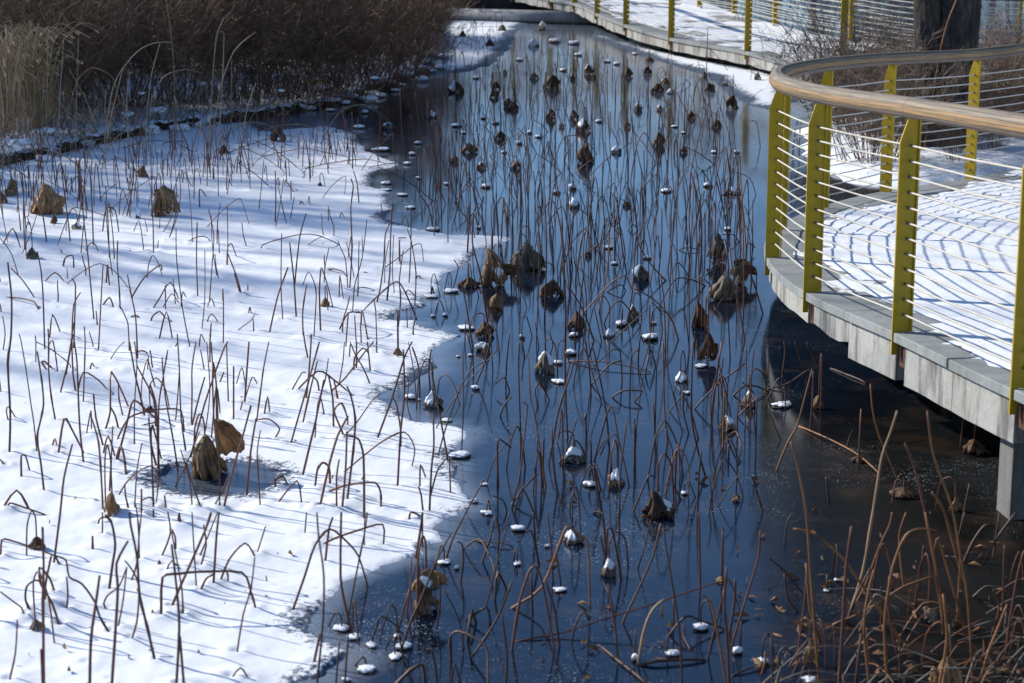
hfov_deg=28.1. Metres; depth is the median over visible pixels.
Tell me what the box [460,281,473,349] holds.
lotus stem
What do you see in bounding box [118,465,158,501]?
lotus stem
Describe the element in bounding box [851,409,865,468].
withered leaf
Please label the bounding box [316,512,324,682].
lotus stem
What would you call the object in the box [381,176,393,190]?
snow pad
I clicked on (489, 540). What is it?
lotus stem
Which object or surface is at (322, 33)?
shrub
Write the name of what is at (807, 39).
shrub
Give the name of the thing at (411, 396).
snow pad
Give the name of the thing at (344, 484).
lotus stem
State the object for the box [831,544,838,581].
snow pad
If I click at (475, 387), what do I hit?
snow pad
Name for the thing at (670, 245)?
lotus stem
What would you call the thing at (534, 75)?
withered leaf
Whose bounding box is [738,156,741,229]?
lotus stem
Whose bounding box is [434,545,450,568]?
snow pad
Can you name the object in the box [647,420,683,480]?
lotus stem
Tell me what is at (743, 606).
lotus stem
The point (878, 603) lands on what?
lotus stem
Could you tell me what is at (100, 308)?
lotus stem
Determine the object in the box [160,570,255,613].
lotus stem
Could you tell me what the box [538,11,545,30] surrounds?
withered leaf
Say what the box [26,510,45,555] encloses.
withered leaf
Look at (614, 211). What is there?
lotus stem
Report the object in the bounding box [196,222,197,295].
lotus stem
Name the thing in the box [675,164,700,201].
lotus stem
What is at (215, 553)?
lotus stem
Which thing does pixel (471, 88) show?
lotus stem
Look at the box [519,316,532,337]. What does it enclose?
snow pad
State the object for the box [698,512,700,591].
lotus stem
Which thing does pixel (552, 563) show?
lotus stem
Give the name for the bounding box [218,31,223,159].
reed
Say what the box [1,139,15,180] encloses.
reed
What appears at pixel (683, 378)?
withered leaf
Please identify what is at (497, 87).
withered leaf
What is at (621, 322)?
snow pad
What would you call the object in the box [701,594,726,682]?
lotus stem
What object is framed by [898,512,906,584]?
lotus stem
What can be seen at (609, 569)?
withered leaf
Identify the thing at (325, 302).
withered leaf
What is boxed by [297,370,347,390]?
lotus stem
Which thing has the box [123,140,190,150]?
reed
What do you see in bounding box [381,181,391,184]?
snow pad
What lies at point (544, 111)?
lotus stem
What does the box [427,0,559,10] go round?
retaining wall
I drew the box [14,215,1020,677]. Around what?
dry grass
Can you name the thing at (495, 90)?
lotus stem
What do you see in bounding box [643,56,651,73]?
withered leaf
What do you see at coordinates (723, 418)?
lotus stem
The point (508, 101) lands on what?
withered leaf
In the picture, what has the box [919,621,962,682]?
withered leaf
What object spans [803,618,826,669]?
withered leaf
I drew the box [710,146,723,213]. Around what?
lotus stem
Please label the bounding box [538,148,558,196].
lotus stem
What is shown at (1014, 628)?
lotus stem
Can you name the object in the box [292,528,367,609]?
lotus stem
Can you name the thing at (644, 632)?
lotus stem
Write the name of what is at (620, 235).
lotus stem
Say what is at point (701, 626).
snow pad
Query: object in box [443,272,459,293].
snow pad
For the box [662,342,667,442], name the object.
lotus stem
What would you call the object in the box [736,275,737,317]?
lotus stem
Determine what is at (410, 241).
lotus stem
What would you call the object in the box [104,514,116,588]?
lotus stem
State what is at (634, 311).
withered leaf
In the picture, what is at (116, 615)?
lotus stem
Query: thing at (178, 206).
lotus stem
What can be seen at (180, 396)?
lotus stem
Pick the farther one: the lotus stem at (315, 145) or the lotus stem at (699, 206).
the lotus stem at (315, 145)
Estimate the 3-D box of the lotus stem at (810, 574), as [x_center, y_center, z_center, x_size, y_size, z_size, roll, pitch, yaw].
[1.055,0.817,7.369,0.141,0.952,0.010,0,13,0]
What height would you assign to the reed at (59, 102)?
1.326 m
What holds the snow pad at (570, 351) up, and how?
on the pond ice
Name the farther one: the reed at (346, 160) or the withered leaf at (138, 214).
the reed at (346, 160)
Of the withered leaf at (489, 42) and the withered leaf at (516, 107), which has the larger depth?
the withered leaf at (489, 42)
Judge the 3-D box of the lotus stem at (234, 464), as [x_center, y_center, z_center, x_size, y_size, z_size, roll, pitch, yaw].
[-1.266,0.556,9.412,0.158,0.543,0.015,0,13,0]
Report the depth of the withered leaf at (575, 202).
17.98 m
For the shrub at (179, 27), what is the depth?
27.74 m
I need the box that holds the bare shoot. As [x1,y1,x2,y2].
[924,0,956,147]
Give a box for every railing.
[548,0,1023,82]
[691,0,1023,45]
[765,43,1023,414]
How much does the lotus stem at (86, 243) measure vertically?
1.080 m
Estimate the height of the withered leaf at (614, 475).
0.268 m
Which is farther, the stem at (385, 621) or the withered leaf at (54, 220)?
the withered leaf at (54, 220)
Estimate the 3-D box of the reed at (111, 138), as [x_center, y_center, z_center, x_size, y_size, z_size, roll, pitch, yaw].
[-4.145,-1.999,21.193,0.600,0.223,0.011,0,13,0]
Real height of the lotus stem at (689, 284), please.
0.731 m
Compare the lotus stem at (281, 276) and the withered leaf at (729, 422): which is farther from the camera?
the lotus stem at (281, 276)
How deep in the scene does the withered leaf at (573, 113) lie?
24.30 m
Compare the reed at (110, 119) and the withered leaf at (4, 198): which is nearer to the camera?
the withered leaf at (4, 198)
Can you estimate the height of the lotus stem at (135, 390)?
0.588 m
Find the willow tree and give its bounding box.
[913,0,980,147]
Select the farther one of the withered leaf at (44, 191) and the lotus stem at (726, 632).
the withered leaf at (44, 191)
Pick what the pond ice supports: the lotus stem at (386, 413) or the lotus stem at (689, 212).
the lotus stem at (689, 212)
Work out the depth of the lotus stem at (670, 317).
12.90 m
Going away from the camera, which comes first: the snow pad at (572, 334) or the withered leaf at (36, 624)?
the withered leaf at (36, 624)
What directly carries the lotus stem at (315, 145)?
on the snow at (278, 641)
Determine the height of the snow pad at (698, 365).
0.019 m
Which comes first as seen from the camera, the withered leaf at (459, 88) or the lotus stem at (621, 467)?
the lotus stem at (621, 467)
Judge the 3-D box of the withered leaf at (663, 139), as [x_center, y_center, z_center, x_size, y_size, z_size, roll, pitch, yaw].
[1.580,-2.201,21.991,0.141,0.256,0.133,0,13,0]
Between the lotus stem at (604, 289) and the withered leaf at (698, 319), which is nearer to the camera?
the withered leaf at (698, 319)
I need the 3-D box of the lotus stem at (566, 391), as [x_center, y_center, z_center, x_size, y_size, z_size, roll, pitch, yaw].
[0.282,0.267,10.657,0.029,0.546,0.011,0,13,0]
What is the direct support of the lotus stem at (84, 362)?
on the snow at (278, 641)
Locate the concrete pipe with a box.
[444,8,597,24]
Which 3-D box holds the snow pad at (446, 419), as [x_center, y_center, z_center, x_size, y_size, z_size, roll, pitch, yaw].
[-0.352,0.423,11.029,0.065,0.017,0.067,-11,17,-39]
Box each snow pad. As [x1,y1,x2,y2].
[325,98,335,111]
[328,612,348,631]
[342,677,350,681]
[349,600,360,644]
[353,125,364,128]
[357,664,376,673]
[361,106,369,113]
[365,641,376,648]
[372,147,389,151]
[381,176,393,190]
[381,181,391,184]
[385,630,411,650]
[389,634,404,663]
[397,193,407,195]
[405,393,415,399]
[425,214,440,230]
[425,274,439,298]
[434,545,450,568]
[442,418,451,421]
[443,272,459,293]
[448,450,470,458]
[451,110,462,126]
[458,324,474,330]
[469,498,477,503]
[470,208,480,228]
[471,385,479,389]
[475,342,484,350]
[480,177,490,187]
[480,500,492,515]
[511,525,524,531]
[513,548,520,565]
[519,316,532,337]
[549,30,559,42]
[552,379,563,383]
[553,587,567,592]
[554,340,569,364]
[565,172,576,189]
[565,348,576,355]
[568,332,578,336]
[583,467,598,486]
[611,253,620,265]
[616,308,628,327]
[631,653,637,661]
[642,312,657,339]
[661,177,671,192]
[665,650,679,657]
[673,370,689,393]
[681,481,695,497]
[692,599,715,633]
[695,363,706,367]
[703,166,711,186]
[724,210,731,229]
[732,646,742,654]
[757,633,775,664]
[772,386,793,409]
[798,664,815,682]
[824,574,829,591]
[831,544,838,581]
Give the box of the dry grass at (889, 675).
[761,551,1023,682]
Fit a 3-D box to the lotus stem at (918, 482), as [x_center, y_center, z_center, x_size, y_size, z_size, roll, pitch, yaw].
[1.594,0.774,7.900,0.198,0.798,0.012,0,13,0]
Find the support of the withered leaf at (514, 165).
on the pond ice
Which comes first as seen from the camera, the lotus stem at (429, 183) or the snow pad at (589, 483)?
the snow pad at (589, 483)
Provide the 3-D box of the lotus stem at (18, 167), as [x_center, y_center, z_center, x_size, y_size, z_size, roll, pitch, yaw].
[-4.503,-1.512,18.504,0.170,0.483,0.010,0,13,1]
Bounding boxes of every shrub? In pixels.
[0,0,164,120]
[0,0,196,115]
[9,0,292,110]
[60,0,185,67]
[77,0,306,108]
[123,0,387,104]
[130,0,235,67]
[167,0,260,63]
[183,0,425,108]
[198,0,465,97]
[273,0,402,58]
[305,0,516,92]
[358,0,488,55]
[408,0,480,33]
[744,0,913,128]
[751,12,985,163]
[795,16,914,133]
[807,7,950,146]
[810,0,914,95]
[841,25,1023,127]
[897,2,1023,134]
[903,2,1023,111]
[922,123,1003,160]
[957,89,1023,149]
[979,17,1023,108]
[989,67,1023,112]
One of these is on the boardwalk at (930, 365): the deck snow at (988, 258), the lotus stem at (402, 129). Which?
the deck snow at (988, 258)
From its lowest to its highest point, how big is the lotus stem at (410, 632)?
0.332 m
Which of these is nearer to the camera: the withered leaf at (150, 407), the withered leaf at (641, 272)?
the withered leaf at (150, 407)
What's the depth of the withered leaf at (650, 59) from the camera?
31.59 m
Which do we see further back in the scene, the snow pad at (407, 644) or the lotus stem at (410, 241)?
the lotus stem at (410, 241)
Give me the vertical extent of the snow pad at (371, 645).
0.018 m
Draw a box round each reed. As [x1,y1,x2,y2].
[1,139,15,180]
[7,149,82,170]
[13,125,102,151]
[37,80,75,124]
[42,71,44,143]
[43,90,100,163]
[48,48,63,130]
[58,40,63,168]
[60,131,111,141]
[63,67,114,133]
[64,113,138,145]
[69,69,92,157]
[75,38,78,161]
[82,138,137,153]
[83,109,97,157]
[101,127,179,158]
[102,42,166,167]
[104,89,114,157]
[105,38,180,116]
[105,70,122,163]
[121,93,129,168]
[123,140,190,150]
[124,111,156,130]
[126,72,129,168]
[129,103,190,124]
[139,109,185,141]
[144,44,159,166]
[148,69,201,151]
[166,0,177,138]
[168,124,216,138]
[177,82,237,122]
[187,65,188,120]
[192,121,202,164]
[210,18,223,166]
[212,32,255,157]
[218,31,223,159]
[226,122,285,144]
[230,60,231,131]
[230,135,295,151]
[238,93,271,122]
[241,83,255,155]
[244,103,297,131]
[259,124,329,136]
[263,148,347,156]
[282,92,376,118]
[294,95,356,103]
[303,94,384,120]
[303,159,386,168]
[320,104,396,143]
[369,161,403,168]
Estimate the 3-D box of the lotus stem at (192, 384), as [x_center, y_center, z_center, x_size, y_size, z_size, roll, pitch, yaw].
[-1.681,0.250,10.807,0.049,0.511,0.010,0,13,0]
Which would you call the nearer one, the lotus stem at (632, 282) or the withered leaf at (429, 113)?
the lotus stem at (632, 282)
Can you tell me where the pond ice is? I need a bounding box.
[161,0,1023,682]
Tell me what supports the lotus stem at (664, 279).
on the pond ice
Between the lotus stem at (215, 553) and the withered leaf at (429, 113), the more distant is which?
the withered leaf at (429, 113)
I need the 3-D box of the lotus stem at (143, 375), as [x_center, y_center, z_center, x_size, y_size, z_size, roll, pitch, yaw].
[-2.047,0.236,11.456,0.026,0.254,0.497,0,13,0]
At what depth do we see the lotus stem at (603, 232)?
15.85 m
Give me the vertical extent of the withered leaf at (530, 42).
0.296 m
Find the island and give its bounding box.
[796,118,1023,187]
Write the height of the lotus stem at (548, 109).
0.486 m
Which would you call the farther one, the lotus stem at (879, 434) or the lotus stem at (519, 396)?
the lotus stem at (519, 396)
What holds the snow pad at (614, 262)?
on the pond ice
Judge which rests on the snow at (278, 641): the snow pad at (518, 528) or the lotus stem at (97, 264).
the lotus stem at (97, 264)
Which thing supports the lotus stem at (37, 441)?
on the snow at (278, 641)
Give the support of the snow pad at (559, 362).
on the pond ice
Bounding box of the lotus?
[0,0,1023,682]
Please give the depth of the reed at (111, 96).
20.02 m
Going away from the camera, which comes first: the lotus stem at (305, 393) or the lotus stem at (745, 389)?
the lotus stem at (305, 393)
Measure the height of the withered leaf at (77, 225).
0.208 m
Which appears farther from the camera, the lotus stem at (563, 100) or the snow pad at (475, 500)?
the lotus stem at (563, 100)
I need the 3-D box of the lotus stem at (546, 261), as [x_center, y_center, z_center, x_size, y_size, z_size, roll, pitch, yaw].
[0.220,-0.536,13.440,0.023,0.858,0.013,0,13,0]
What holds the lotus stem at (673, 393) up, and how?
on the pond ice
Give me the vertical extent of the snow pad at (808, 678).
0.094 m
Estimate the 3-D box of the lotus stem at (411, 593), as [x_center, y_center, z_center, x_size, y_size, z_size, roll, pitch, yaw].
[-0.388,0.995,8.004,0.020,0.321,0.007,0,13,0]
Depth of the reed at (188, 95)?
23.30 m
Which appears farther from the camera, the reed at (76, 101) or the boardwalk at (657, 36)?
the boardwalk at (657, 36)
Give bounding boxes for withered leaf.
[0,175,7,203]
[4,154,24,196]
[25,221,38,259]
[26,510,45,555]
[29,571,54,642]
[30,164,64,214]
[50,188,57,225]
[66,209,82,229]
[104,444,119,516]
[130,184,141,218]
[138,142,148,177]
[147,377,169,412]
[151,173,180,217]
[154,157,173,194]
[192,362,244,481]
[216,131,228,153]
[270,113,290,141]
[321,285,329,309]
[345,83,362,114]
[382,106,392,128]
[393,310,402,356]
[400,88,409,111]
[412,535,447,619]
[416,358,443,409]
[424,101,436,117]
[443,135,457,161]
[447,68,463,92]
[457,263,480,288]
[459,23,467,36]
[460,123,477,152]
[469,313,494,337]
[472,144,486,168]
[479,227,518,287]
[482,322,499,357]
[485,29,495,45]
[489,72,498,97]
[489,262,503,312]
[491,62,500,89]
[495,112,505,138]
[498,24,506,30]
[503,87,513,106]
[508,85,518,109]
[509,225,547,271]
[512,144,531,168]
[528,31,538,46]
[530,66,540,78]
[534,338,557,374]
[537,262,563,298]
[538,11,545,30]
[542,63,559,87]
[546,87,554,119]
[548,430,585,464]
[549,109,563,127]
[564,485,584,544]
[566,88,578,119]
[566,174,579,207]
[567,281,584,328]
[570,57,579,79]
[575,101,589,131]
[577,132,594,162]
[582,57,593,73]
[583,227,590,256]
[588,295,614,337]
[601,531,628,577]
[608,440,625,491]
[611,128,624,152]
[618,107,630,127]
[622,194,638,208]
[624,57,633,76]
[627,292,641,318]
[632,238,649,281]
[633,95,647,110]
[642,453,674,520]
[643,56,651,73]
[645,48,653,61]
[650,67,667,92]
[653,124,664,145]
[656,90,664,110]
[659,71,669,84]
[661,71,673,93]
[674,133,687,152]
[675,350,688,382]
[686,95,695,117]
[691,274,707,329]
[693,65,705,79]
[697,295,718,366]
[701,73,714,91]
[707,203,724,264]
[708,250,736,301]
[709,113,721,127]
[710,375,736,431]
[712,438,739,501]
[716,527,724,583]
[720,75,728,85]
[723,177,740,193]
[725,74,737,108]
[729,224,757,284]
[740,368,767,407]
[750,65,760,79]
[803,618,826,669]
[813,353,823,411]
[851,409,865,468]
[889,474,915,503]
[914,552,937,622]
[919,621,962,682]
[935,476,962,511]
[959,418,984,455]
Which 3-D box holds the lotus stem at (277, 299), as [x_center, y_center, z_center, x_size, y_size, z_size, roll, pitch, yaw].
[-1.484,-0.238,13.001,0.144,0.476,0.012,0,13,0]
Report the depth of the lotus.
14.04 m
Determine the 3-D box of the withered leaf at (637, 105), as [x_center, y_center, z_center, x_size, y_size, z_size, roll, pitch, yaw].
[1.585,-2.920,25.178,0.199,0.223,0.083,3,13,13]
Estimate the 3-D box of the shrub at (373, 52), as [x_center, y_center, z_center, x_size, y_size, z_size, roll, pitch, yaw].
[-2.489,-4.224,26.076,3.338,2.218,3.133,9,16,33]
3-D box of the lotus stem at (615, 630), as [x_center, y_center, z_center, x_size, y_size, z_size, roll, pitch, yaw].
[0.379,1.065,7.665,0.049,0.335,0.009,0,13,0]
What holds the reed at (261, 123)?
on the snow at (278, 641)
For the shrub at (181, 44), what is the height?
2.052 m
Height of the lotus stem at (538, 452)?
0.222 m
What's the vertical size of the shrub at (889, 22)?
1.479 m
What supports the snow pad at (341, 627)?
on the pond ice
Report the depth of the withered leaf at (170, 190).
18.54 m
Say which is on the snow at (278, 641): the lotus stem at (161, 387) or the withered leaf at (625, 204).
the lotus stem at (161, 387)
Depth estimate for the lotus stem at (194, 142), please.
20.70 m
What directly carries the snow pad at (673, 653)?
on the pond ice
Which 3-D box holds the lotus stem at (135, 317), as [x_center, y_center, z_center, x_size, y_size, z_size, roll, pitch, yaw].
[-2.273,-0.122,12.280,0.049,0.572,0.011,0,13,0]
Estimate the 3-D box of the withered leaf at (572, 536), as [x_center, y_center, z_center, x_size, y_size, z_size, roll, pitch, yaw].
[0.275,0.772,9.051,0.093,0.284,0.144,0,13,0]
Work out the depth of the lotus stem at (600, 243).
14.90 m
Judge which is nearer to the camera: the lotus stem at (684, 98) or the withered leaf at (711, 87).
the lotus stem at (684, 98)
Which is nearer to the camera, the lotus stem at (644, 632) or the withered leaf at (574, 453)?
the lotus stem at (644, 632)
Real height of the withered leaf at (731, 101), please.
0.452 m
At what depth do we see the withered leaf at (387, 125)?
23.40 m
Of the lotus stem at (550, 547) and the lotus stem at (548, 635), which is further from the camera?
the lotus stem at (550, 547)
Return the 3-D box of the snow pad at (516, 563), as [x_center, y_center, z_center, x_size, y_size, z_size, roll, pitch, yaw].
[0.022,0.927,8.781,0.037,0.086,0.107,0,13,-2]
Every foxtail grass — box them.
[0,0,53,98]
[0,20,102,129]
[43,0,123,92]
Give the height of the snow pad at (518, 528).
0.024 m
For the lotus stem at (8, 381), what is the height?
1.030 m
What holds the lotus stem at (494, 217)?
on the pond ice
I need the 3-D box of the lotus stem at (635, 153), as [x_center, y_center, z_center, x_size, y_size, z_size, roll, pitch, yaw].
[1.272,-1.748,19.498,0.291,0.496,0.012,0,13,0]
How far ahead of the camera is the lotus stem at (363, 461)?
9.29 m
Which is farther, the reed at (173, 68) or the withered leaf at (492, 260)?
the reed at (173, 68)
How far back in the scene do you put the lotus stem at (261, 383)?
10.88 m
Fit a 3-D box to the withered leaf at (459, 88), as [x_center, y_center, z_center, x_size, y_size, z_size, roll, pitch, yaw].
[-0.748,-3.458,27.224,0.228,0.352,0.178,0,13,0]
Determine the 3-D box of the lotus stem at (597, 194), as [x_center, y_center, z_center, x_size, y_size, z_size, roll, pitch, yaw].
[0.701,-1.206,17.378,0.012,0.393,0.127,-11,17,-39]
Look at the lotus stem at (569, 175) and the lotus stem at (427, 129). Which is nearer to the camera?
the lotus stem at (569, 175)
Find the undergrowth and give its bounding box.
[0,21,448,167]
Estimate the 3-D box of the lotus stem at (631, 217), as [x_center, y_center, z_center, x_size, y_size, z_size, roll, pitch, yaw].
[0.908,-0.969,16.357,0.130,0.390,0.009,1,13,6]
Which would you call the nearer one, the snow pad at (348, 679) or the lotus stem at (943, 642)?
the snow pad at (348, 679)
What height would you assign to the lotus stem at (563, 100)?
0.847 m
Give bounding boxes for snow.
[0,121,509,682]
[588,0,996,85]
[790,170,1021,369]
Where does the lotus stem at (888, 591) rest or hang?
on the pond ice
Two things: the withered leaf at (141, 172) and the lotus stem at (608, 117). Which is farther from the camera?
the lotus stem at (608, 117)
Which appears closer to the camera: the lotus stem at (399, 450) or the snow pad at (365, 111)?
the lotus stem at (399, 450)
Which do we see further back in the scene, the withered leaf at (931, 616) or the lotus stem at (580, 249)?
the lotus stem at (580, 249)
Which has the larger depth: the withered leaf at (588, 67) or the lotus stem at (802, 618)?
the withered leaf at (588, 67)
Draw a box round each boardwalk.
[510,0,1022,106]
[764,169,1023,519]
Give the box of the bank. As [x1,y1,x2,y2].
[0,24,438,165]
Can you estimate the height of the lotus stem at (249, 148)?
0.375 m
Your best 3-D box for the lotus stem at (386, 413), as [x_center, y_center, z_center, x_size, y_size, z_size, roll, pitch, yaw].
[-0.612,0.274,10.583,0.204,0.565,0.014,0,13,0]
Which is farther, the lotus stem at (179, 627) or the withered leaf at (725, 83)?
the withered leaf at (725, 83)
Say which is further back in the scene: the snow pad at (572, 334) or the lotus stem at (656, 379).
the snow pad at (572, 334)
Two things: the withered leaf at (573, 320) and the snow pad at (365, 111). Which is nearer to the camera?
the withered leaf at (573, 320)
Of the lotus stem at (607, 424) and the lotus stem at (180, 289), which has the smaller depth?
the lotus stem at (607, 424)
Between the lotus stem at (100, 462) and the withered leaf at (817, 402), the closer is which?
the lotus stem at (100, 462)
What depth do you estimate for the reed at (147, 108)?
20.05 m
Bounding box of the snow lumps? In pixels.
[0,53,449,170]
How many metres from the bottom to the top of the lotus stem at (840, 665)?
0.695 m
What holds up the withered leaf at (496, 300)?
on the pond ice
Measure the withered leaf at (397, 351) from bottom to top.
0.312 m
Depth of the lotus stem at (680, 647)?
7.34 m
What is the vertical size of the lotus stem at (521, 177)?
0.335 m
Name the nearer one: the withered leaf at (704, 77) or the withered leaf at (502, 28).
the withered leaf at (704, 77)
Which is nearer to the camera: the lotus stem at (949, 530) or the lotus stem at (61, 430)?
the lotus stem at (949, 530)
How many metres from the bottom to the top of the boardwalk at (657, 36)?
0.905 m
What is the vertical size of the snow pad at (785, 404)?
0.142 m
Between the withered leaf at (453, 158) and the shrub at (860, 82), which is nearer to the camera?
the withered leaf at (453, 158)
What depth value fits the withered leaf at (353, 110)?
24.71 m
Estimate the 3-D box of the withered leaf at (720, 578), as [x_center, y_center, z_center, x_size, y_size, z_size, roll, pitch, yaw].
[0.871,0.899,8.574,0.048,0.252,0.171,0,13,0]
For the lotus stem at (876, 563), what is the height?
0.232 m
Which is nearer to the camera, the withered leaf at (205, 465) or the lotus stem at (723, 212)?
the withered leaf at (205, 465)
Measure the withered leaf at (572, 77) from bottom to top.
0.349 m
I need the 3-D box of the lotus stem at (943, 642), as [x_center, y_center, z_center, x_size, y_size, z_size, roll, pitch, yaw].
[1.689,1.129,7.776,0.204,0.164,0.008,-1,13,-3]
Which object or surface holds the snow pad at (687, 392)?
on the pond ice
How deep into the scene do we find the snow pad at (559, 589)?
8.43 m
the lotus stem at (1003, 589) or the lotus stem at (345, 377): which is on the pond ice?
the lotus stem at (1003, 589)
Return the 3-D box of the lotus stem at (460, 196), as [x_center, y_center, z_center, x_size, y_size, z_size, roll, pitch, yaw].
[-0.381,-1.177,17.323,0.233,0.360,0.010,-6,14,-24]
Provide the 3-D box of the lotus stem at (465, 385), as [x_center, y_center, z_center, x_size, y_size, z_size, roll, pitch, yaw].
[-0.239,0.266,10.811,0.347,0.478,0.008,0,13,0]
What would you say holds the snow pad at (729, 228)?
on the pond ice
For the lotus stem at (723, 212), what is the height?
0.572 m
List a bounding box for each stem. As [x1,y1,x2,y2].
[4,148,22,192]
[6,262,12,451]
[14,152,25,188]
[19,334,36,450]
[28,165,31,200]
[35,176,46,241]
[36,351,44,489]
[37,251,45,348]
[40,135,42,173]
[41,527,44,682]
[45,551,109,631]
[47,329,55,419]
[51,153,58,193]
[53,444,72,562]
[57,207,104,245]
[57,418,83,452]
[60,322,73,392]
[61,171,70,240]
[67,263,128,287]
[72,279,75,347]
[74,342,84,461]
[75,159,77,190]
[76,163,94,318]
[78,160,82,200]
[83,326,85,401]
[84,151,86,217]
[88,575,100,682]
[89,166,93,244]
[89,413,103,508]
[94,163,100,201]
[98,264,103,350]
[104,371,128,428]
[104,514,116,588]
[105,186,109,257]
[105,202,112,274]
[106,176,154,213]
[110,540,128,682]
[117,240,120,308]
[117,408,184,438]
[118,399,158,458]
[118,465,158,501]
[124,560,139,637]
[127,274,137,358]
[128,512,155,658]
[129,342,145,415]
[131,512,141,579]
[134,165,152,198]
[134,342,137,443]
[134,443,142,506]
[140,359,154,402]
[148,417,154,506]
[149,384,159,469]
[150,424,161,464]
[158,350,167,428]
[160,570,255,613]
[161,357,178,470]
[169,171,180,237]
[170,167,176,233]
[171,512,211,605]
[171,531,183,613]
[171,544,180,682]
[176,228,189,345]
[177,334,186,450]
[187,173,192,241]
[190,341,227,456]
[191,127,209,160]
[191,342,195,423]
[191,512,196,585]
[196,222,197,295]
[202,250,204,327]
[205,342,210,429]
[207,198,248,226]
[208,209,213,299]
[211,386,220,437]
[212,512,219,582]
[216,385,219,504]
[223,405,251,505]
[236,557,254,651]
[239,135,252,168]
[246,418,256,494]
[256,342,268,421]
[257,430,260,504]
[261,234,337,248]
[269,267,288,331]
[280,233,282,318]
[289,242,296,316]
[290,342,319,442]
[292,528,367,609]
[294,213,305,283]
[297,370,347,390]
[302,380,324,474]
[303,271,316,336]
[312,123,330,175]
[314,358,328,437]
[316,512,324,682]
[319,416,348,504]
[324,524,384,543]
[328,481,381,506]
[332,341,373,390]
[333,402,348,434]
[339,512,351,631]
[341,431,347,505]
[346,386,356,498]
[346,512,367,624]
[347,431,414,469]
[347,435,365,517]
[349,178,353,287]
[352,220,366,310]
[363,281,416,319]
[376,222,390,301]
[377,341,412,437]
[379,604,398,640]
[385,243,423,266]
[386,203,392,300]
[397,349,404,485]
[399,250,403,321]
[399,534,450,651]
[400,91,405,161]
[406,566,414,640]
[407,228,416,305]
[408,208,411,282]
[410,557,414,627]
[423,148,425,184]
[427,100,430,164]
[428,418,434,510]
[429,150,433,215]
[431,371,448,460]
[436,348,499,427]
[438,360,488,454]
[448,630,488,682]
[454,181,479,220]
[458,159,468,205]
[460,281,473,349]
[468,68,484,116]
[469,581,512,659]
[471,214,489,339]
[472,188,486,248]
[477,138,486,196]
[482,517,499,561]
[486,94,510,170]
[486,512,509,605]
[492,162,496,195]
[493,197,506,233]
[494,70,498,116]
[500,201,510,259]
[501,614,507,682]
[502,197,507,243]
[506,425,525,468]
[508,174,523,209]
[511,202,512,263]
[511,401,527,507]
[511,526,590,608]
[511,566,554,650]
[513,132,527,186]
[515,579,739,641]
[518,342,521,448]
[519,226,520,298]
[520,167,521,197]
[527,134,529,199]
[528,90,551,129]
[528,354,546,487]
[533,451,542,492]
[535,199,560,248]
[536,205,538,341]
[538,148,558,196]
[544,59,548,165]
[544,195,546,318]
[547,512,553,581]
[548,206,572,268]
[549,182,562,224]
[551,361,573,452]
[558,409,563,468]
[560,218,565,345]
[562,225,569,298]
[563,64,565,137]
[563,270,565,341]
[564,342,568,437]
[566,361,650,372]
[567,140,570,210]
[570,93,577,132]
[570,206,573,278]
[573,347,591,386]
[576,119,588,185]
[577,231,596,269]
[578,171,593,341]
[581,275,631,315]
[583,329,601,402]
[591,342,609,444]
[592,177,599,219]
[592,404,629,486]
[595,195,609,226]
[596,218,618,275]
[598,232,609,311]
[601,214,620,251]
[602,219,625,254]
[606,71,610,155]
[606,527,621,581]
[607,584,618,658]
[614,171,615,255]
[615,173,621,253]
[615,196,626,272]
[617,196,633,240]
[619,420,627,512]
[621,523,661,622]
[626,240,638,321]
[629,205,637,251]
[630,132,659,180]
[633,288,678,339]
[636,381,641,438]
[637,598,664,664]
[638,220,665,280]
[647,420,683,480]
[650,214,654,283]
[655,342,660,418]
[658,77,668,157]
[660,273,665,349]
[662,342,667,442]
[662,527,682,682]
[664,348,682,433]
[665,447,689,494]
[667,180,675,341]
[668,193,677,269]
[669,209,673,285]
[674,444,679,482]
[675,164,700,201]
[675,210,679,275]
[684,63,693,133]
[687,182,697,242]
[688,172,690,249]
[689,121,702,189]
[689,228,693,336]
[690,342,705,475]
[691,171,694,235]
[691,173,701,248]
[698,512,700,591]
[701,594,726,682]
[705,227,717,339]
[706,28,716,152]
[707,589,723,659]
[709,72,736,160]
[709,458,743,501]
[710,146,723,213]
[710,356,718,429]
[712,342,722,423]
[713,146,731,210]
[715,177,729,244]
[715,296,730,359]
[716,110,717,175]
[722,389,724,445]
[723,567,730,682]
[725,186,745,248]
[729,247,745,340]
[731,531,760,645]
[735,205,753,244]
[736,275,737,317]
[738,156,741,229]
[741,176,743,308]
[744,342,746,429]
[749,348,753,429]
[755,395,757,442]
[776,370,812,469]
[790,441,819,681]
[793,528,912,656]
[795,579,806,661]
[798,425,877,472]
[805,563,821,640]
[832,575,932,624]
[837,526,852,682]
[849,411,897,609]
[852,512,892,611]
[863,569,874,681]
[870,384,896,477]
[872,542,893,590]
[883,528,936,682]
[888,577,897,652]
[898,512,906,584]
[904,442,944,632]
[924,512,944,633]
[927,411,973,679]
[931,491,964,586]
[931,618,983,651]
[934,537,962,625]
[938,594,948,682]
[956,560,960,625]
[978,604,1007,682]
[1000,545,1004,633]
[1005,550,1023,654]
[1009,551,1023,583]
[1010,617,1023,648]
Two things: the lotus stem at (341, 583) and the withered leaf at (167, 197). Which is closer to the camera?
the lotus stem at (341, 583)
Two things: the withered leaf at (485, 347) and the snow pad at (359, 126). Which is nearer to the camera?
the withered leaf at (485, 347)
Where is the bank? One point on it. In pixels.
(197, 115)
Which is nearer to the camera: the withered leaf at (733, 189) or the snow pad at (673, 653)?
the snow pad at (673, 653)

